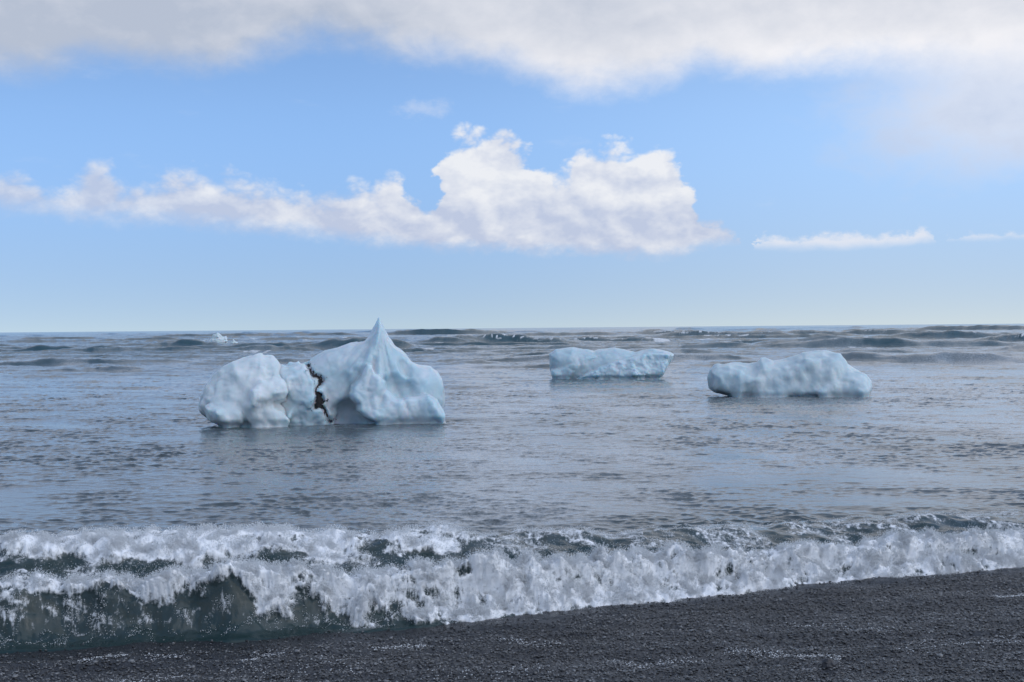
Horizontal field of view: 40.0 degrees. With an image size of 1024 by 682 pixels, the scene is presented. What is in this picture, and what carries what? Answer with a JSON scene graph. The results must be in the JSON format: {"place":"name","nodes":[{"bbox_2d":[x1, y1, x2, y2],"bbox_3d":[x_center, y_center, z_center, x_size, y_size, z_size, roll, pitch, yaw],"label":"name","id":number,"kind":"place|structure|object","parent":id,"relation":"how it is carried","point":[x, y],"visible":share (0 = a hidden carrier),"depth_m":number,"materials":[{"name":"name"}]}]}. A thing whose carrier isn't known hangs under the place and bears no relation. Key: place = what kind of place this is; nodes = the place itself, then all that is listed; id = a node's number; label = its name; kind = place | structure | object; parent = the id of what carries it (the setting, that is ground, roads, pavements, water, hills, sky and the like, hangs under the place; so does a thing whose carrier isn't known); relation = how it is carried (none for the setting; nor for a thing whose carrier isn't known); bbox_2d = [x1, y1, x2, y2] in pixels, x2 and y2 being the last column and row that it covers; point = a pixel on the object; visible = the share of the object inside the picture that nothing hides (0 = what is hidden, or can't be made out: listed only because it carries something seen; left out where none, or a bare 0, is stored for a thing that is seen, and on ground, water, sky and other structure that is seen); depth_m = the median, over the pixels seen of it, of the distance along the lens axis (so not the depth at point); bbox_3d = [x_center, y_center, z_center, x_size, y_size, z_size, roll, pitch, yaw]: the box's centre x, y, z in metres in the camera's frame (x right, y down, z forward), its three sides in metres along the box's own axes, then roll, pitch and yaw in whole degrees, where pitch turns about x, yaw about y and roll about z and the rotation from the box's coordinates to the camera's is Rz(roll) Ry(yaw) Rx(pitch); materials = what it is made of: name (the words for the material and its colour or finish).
{"place":"outdoors","nodes":[
{"label":"outdoors","id":0,"kind":"place"},
{"bbox_2d":[0,324,1023,653],"bbox_3d":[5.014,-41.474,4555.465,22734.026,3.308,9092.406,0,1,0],"label":"sea","id":1,"kind":"structure","parent":0,"point":[100,428],"depth_m":24.56,"materials":[{"name":"liquid"}]},
{"bbox_2d":[209,332,227,342],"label":"iceberg","id":2,"kind":"object","parent":1,"relation":"on","point":[217,337],"visible":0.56,"depth_m":269.33,"materials":[{"name":"white ice"}]},
{"bbox_2d":[198,317,445,427],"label":"iceberg","id":3,"kind":"object","parent":1,"relation":"on","point":[377,376],"visible":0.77,"depth_m":36.67,"materials":[{"name":"white ice"}]},
{"bbox_2d":[0,508,1023,647],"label":"wave foam","id":4,"kind":"object","parent":1,"relation":"on","point":[476,609],"visible":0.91,"depth_m":13.01,"materials":[{"name":"white"}]},
{"bbox_2d":[549,347,673,379],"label":"iceberg","id":5,"kind":"object","parent":1,"relation":"on","point":[613,363],"visible":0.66,"depth_m":67.30,"materials":[{"name":"white ice"}]},
{"bbox_2d":[707,350,871,397],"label":"iceberg","id":6,"kind":"object","parent":1,"relation":"on","point":[822,373],"visible":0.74,"depth_m":48.72,"materials":[{"name":"white ice"}]},
{"bbox_2d":[0,567,1023,681],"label":"beach","id":7,"kind":"structure","parent":0,"point":[318,640],"depth_m":10.71,"materials":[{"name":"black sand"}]},
{"bbox_2d":[77,593,1023,681],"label":"backwash foam","id":8,"kind":"object","parent":7,"relation":"on","point":[84,659],"visible":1,"depth_m":10.15,"materials":[{"name":"white"}]},
{"bbox_2d":[821,658,838,668],"bbox_3d":[2.123,2.169,9.408,0.094,0.098,0.123,0,1,43],"label":"stone","id":9,"kind":"object","parent":7,"relation":"on","point":[827,663],"visible":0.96,"depth_m":9.38,"materials":[{"name":"grey stone"}]},
{"bbox_2d":[0,0,1023,331],"label":"sky","id":10,"kind":"structure","parent":0,"point":[166,165],"materials":[{"name":"blue"}]}
]}

